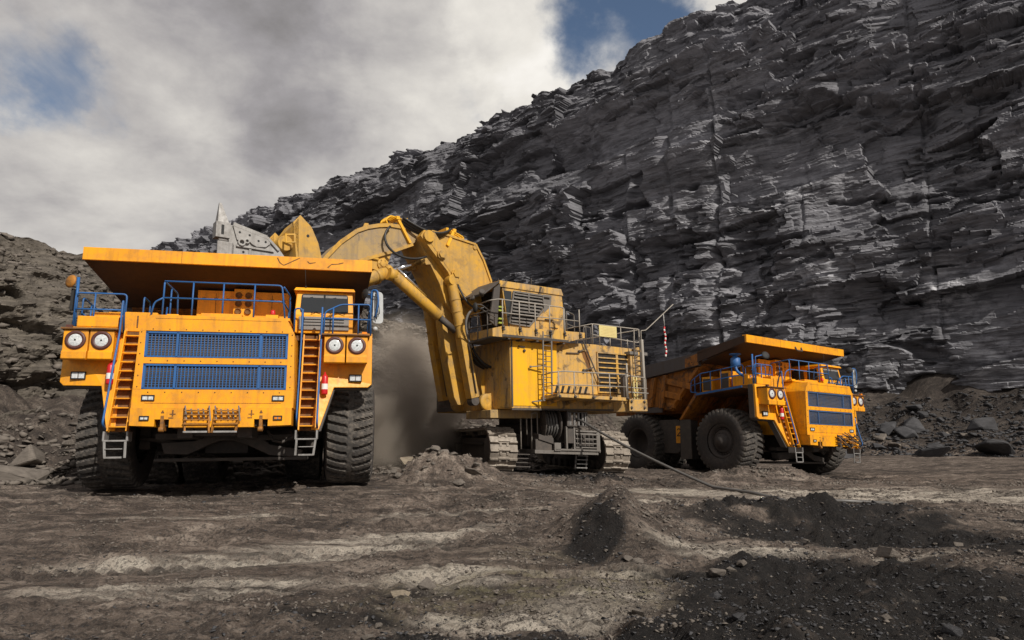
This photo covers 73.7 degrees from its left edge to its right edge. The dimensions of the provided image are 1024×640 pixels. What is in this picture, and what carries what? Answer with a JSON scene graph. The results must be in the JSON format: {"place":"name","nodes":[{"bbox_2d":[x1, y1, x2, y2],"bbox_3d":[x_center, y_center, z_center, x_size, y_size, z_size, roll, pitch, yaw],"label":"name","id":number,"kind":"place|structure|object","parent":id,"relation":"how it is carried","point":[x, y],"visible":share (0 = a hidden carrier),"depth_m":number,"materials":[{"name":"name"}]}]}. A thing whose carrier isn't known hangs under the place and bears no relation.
{"place":"outdoors","nodes":[
{"label":"outdoors","id":0,"kind":"place"},
{"bbox_2d":[0,234,630,429],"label":"spoil bank","id":1,"kind":"structure","parent":0,"point":[49,339],"depth_m":27.36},
{"bbox_2d":[0,232,686,485],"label":"bank rubble","id":2,"kind":"object","parent":1,"relation":"on","point":[266,469],"visible":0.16,"depth_m":26.24,"materials":[{"name":"stone"}]},
{"bbox_2d":[0,0,746,254],"label":"sky","id":3,"kind":"structure","parent":0,"point":[125,124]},
{"bbox_2d":[0,374,1023,639],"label":"ground","id":4,"kind":"structure","parent":0,"point":[314,552],"depth_m":9.30,"materials":[{"name":"stone"}]},
{"bbox_2d":[0,465,50,481],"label":"boulder","id":5,"kind":"object","parent":4,"relation":"on","point":[10,473],"visible":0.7,"depth_m":19.82,"materials":[{"name":"stone"}]},
{"bbox_2d":[8,444,44,466],"bbox_3d":[-14.872,4.252,21.162,0.913,0.574,1.065,-22,-24,19],"label":"boulder","id":6,"kind":"object","parent":4,"relation":"on","point":[29,454],"visible":0.81,"depth_m":20.80,"materials":[{"name":"stone"}]},
{"bbox_2d":[62,439,74,446],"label":"boulder","id":7,"kind":"object","parent":4,"relation":"on","point":[70,442],"visible":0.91,"depth_m":22.02,"materials":[{"name":"stone"}]},
{"bbox_2d":[60,247,382,489],"bbox_3d":[-7.736,1.976,20.268,7.227,5.804,11.156,2,-11,-13],"label":"haul truck","id":8,"kind":"object","parent":4,"relation":"on","point":[188,367],"visible":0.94,"depth_m":16.22,"materials":[{"name":"metal"}]},
{"bbox_2d":[361,634,373,639],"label":"boulder","id":9,"kind":"object","parent":4,"relation":"on","point":[367,636],"visible":1,"depth_m":5.13,"materials":[{"name":"stone"}]},
{"bbox_2d":[375,622,382,627],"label":"boulder","id":10,"kind":"object","parent":4,"relation":"on","point":[379,625],"visible":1,"depth_m":5.77,"materials":[{"name":"stone"}]},
{"bbox_2d":[392,472,401,477],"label":"boulder","id":11,"kind":"object","parent":4,"relation":"on","point":[397,475],"visible":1,"depth_m":18.46,"materials":[{"name":"stone"}]},
{"bbox_2d":[390,590,410,597],"bbox_3d":[-1.091,2.709,6.709,0.123,0.119,0.202,-5,-10,25],"label":"boulder","id":12,"kind":"object","parent":4,"relation":"on","point":[395,593],"visible":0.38,"depth_m":6.68,"materials":[{"name":"beige stone"}]},
{"bbox_2d":[400,435,414,440],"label":"boulder","id":13,"kind":"object","parent":4,"relation":"on","point":[406,437],"visible":0.59,"depth_m":29.11,"materials":[{"name":"stone"}]},
{"bbox_2d":[400,456,416,464],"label":"boulder","id":14,"kind":"object","parent":4,"relation":"on","point":[404,460],"visible":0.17,"depth_m":19.29,"materials":[{"name":"beige stone"}]},
{"bbox_2d":[398,421,422,434],"bbox_3d":[-4.443,4.753,29.888,1.135,0.685,0.754,3,-16,-6],"label":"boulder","id":15,"kind":"object","parent":4,"relation":"on","point":[411,426],"visible":0.89,"depth_m":29.64,"materials":[{"name":"stone"}]},
{"bbox_2d":[395,424,432,434],"bbox_3d":[-4.371,4.813,29.714,1.765,0.526,0.913,-6,-11,28],"label":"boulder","id":16,"kind":"object","parent":4,"relation":"on","point":[398,432],"visible":0.39,"depth_m":29.58,"materials":[{"name":"stone"}]},
{"bbox_2d":[418,577,436,589],"bbox_3d":[-0.900,2.744,7.086,0.249,0.091,0.151,1,4,-43],"label":"boulder","id":17,"kind":"object","parent":4,"relation":"on","point":[426,583],"visible":0.99,"depth_m":7.06,"materials":[{"name":"stone"}]},
{"bbox_2d":[429,440,441,448],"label":"boulder","id":18,"kind":"object","parent":4,"relation":"on","point":[437,443],"visible":0.68,"depth_m":29.21,"materials":[{"name":"stone"}]},
{"bbox_2d":[431,445,439,450],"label":"boulder","id":19,"kind":"object","parent":4,"relation":"on","point":[435,447],"visible":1,"depth_m":18.99,"materials":[{"name":"stone"}]},
{"bbox_2d":[212,203,673,472],"bbox_3d":[-2.414,1.324,24.765,17.512,8.591,8.274,6,-12,-37],"label":"mining excavator","id":20,"kind":"object","parent":4,"relation":"on","point":[528,377],"visible":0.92,"depth_m":23.31,"materials":[{"name":"metal"}]},
{"bbox_2d":[575,419,892,504],"bbox_3d":[5.288,3.921,19.871,1.426,2.368,10.014,8,-13,-44],"label":"power cable","id":21,"kind":"object","parent":20,"relation":"attached to","point":[696,479],"visible":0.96,"depth_m":19.66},
{"bbox_2d":[451,635,462,639],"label":"boulder","id":22,"kind":"object","parent":4,"relation":"on","point":[456,638],"visible":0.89,"depth_m":5.22,"materials":[{"name":"stone"}]},
{"bbox_2d":[453,479,464,485],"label":"boulder","id":23,"kind":"object","parent":4,"relation":"on","point":[457,482],"visible":0.96,"depth_m":17.87,"materials":[{"name":"stone"}]},
{"bbox_2d":[465,467,493,474],"bbox_3d":[-0.844,4.160,18.725,0.924,0.240,0.394,-3,-10,10],"label":"boulder","id":24,"kind":"object","parent":4,"relation":"on","point":[472,471],"visible":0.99,"depth_m":18.63,"materials":[{"name":"stone"}]},
{"bbox_2d":[496,599,504,605],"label":"boulder","id":25,"kind":"object","parent":4,"relation":"on","point":[500,602],"visible":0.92,"depth_m":6.38,"materials":[{"name":"stone"}]},
{"bbox_2d":[622,555,632,560],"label":"boulder","id":26,"kind":"object","parent":4,"relation":"on","point":[627,557],"visible":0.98,"depth_m":8.41,"materials":[{"name":"stone"}]},
{"bbox_2d":[632,608,643,615],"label":"boulder","id":27,"kind":"object","parent":4,"relation":"on","point":[637,611],"visible":0.94,"depth_m":5.97,"materials":[{"name":"stone"}]},
{"bbox_2d":[632,557,643,562],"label":"boulder","id":28,"kind":"object","parent":4,"relation":"on","point":[637,560],"visible":0.87,"depth_m":8.29,"materials":[{"name":"stone"}]},
{"bbox_2d":[709,592,721,599],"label":"boulder","id":29,"kind":"object","parent":4,"relation":"on","point":[716,595],"visible":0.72,"depth_m":6.55,"materials":[{"name":"stone"}]},
{"bbox_2d":[708,568,725,576],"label":"boulder","id":30,"kind":"object","parent":4,"relation":"on","point":[714,572],"visible":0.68,"depth_m":7.61,"materials":[{"name":"stone"}]},
{"bbox_2d":[726,566,736,571],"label":"boulder","id":31,"kind":"object","parent":4,"relation":"on","point":[729,569],"visible":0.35,"depth_m":7.68,"materials":[{"name":"stone"}]},
{"bbox_2d":[731,613,743,620],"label":"boulder","id":32,"kind":"object","parent":4,"relation":"on","point":[736,616],"visible":1,"depth_m":5.41,"materials":[{"name":"stone"}]},
{"bbox_2d":[616,334,864,473],"bbox_3d":[9.979,4.276,31.773,7.118,5.595,11.266,8,-12,-32],"label":"haul truck","id":33,"kind":"object","parent":4,"relation":"on","point":[748,400],"visible":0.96,"depth_m":28.51,"materials":[{"name":"yellow metal"}]},
{"bbox_2d":[737,612,744,620],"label":"boulder","id":34,"kind":"object","parent":4,"relation":"on","point":[742,618],"visible":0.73,"depth_m":5.42,"materials":[{"name":"stone"}]},
{"bbox_2d":[736,560,746,565],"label":"boulder","id":35,"kind":"object","parent":4,"relation":"on","point":[741,563],"visible":1,"depth_m":7.90,"materials":[{"name":"stone"}]},
{"bbox_2d":[844,451,853,458],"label":"boulder","id":36,"kind":"object","parent":4,"relation":"on","point":[846,456],"visible":0.09,"depth_m":44.11,"materials":[{"name":"stone"}]},
{"bbox_2d":[872,443,886,449],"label":"boulder","id":37,"kind":"object","parent":4,"relation":"on","point":[877,446],"visible":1,"depth_m":47.41,"materials":[{"name":"stone"}]},
{"bbox_2d":[881,613,891,619],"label":"boulder","id":38,"kind":"object","parent":4,"relation":"on","point":[886,616],"visible":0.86,"depth_m":5.71,"materials":[{"name":"stone"}]},
{"bbox_2d":[878,421,895,435],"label":"boulder","id":39,"kind":"object","parent":4,"relation":"on","point":[887,428],"visible":0.94,"depth_m":49.29,"materials":[{"name":"stone"}]},
{"bbox_2d":[876,545,901,558],"bbox_3d":[4.585,2.837,8.302,0.256,0.161,0.413,8,-19,18],"label":"boulder","id":40,"kind":"object","parent":4,"relation":"on","point":[885,552],"visible":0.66,"depth_m":8.24,"materials":[{"name":"stone"}]},
{"bbox_2d":[885,442,900,446],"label":"boulder","id":41,"kind":"object","parent":4,"relation":"on","point":[892,444],"visible":0.92,"depth_m":47.26,"materials":[{"name":"stone"}]},
{"bbox_2d":[894,426,916,438],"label":"boulder","id":42,"kind":"object","parent":4,"relation":"on","point":[904,432],"visible":1,"depth_m":48.46,"materials":[{"name":"stone"}]},
{"bbox_2d":[902,417,925,431],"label":"boulder","id":43,"kind":"object","parent":4,"relation":"on","point":[915,424],"visible":0.74,"depth_m":49.52,"materials":[{"name":"stone"}]},
{"bbox_2d":[915,446,950,456],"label":"boulder","id":44,"kind":"object","parent":4,"relation":"on","point":[936,452],"visible":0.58,"depth_m":43.67,"materials":[{"name":"stone"}]},
{"bbox_2d":[926,442,942,447],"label":"boulder","id":45,"kind":"object","parent":4,"relation":"on","point":[932,445],"visible":0.42,"depth_m":45.17,"materials":[{"name":"stone"}]},
{"bbox_2d":[855,389,1023,456],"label":"wall rubble","id":46,"kind":"object","parent":4,"relation":"on","point":[986,403],"depth_m":48.43,"materials":[{"name":"stone"}]},
{"bbox_2d":[872,434,886,440],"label":"boulder","id":47,"kind":"object","parent":46,"relation":"on","point":[881,437],"visible":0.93,"depth_m":48.65,"materials":[{"name":"stone"}]},
{"bbox_2d":[906,404,922,409],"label":"boulder","id":48,"kind":"object","parent":46,"relation":"on","point":[914,407],"visible":1,"depth_m":51.32,"materials":[{"name":"stone"}]},
{"bbox_2d":[917,411,928,418],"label":"boulder","id":49,"kind":"object","parent":46,"relation":"on","point":[923,414],"visible":1,"depth_m":50.48,"materials":[{"name":"stone"}]},
{"bbox_2d":[967,417,997,430],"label":"boulder","id":50,"kind":"object","parent":46,"relation":"on","point":[986,423],"visible":0.81,"depth_m":46.82,"materials":[{"name":"stone"}]},
{"bbox_2d":[937,432,949,437],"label":"boulder","id":51,"kind":"object","parent":4,"relation":"on","point":[944,434],"visible":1,"depth_m":47.44,"materials":[{"name":"stone"}]},
{"bbox_2d":[940,623,962,636],"bbox_3d":[3.391,2.408,5.261,0.095,0.100,0.212,-6,-6,-15],"label":"boulder","id":52,"kind":"object","parent":4,"relation":"on","point":[950,629],"visible":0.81,"depth_m":5.23,"materials":[{"name":"stone"}]},
{"bbox_2d":[953,542,963,546],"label":"boulder","id":53,"kind":"object","parent":4,"relation":"on","point":[957,544],"visible":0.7,"depth_m":10.33,"materials":[{"name":"stone"}]},
{"bbox_2d":[960,433,970,437],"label":"boulder","id":54,"kind":"object","parent":4,"relation":"on","point":[965,435],"visible":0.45,"depth_m":46.27,"materials":[{"name":"stone"}]},
{"bbox_2d":[972,439,1015,455],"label":"boulder","id":55,"kind":"object","parent":4,"relation":"on","point":[995,446],"visible":0.84,"depth_m":42.44,"materials":[{"name":"stone"}]},
{"bbox_2d":[1,464,1023,639],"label":"coal gravel","id":56,"kind":"structure","parent":0,"point":[878,633],"depth_m":6.41,"materials":[{"name":"stone"}]},
{"bbox_2d":[150,0,1023,393],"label":"cliff","id":57,"kind":"structure","parent":0,"point":[846,176],"depth_m":65.07,"materials":[{"name":"stone"}]}
]}

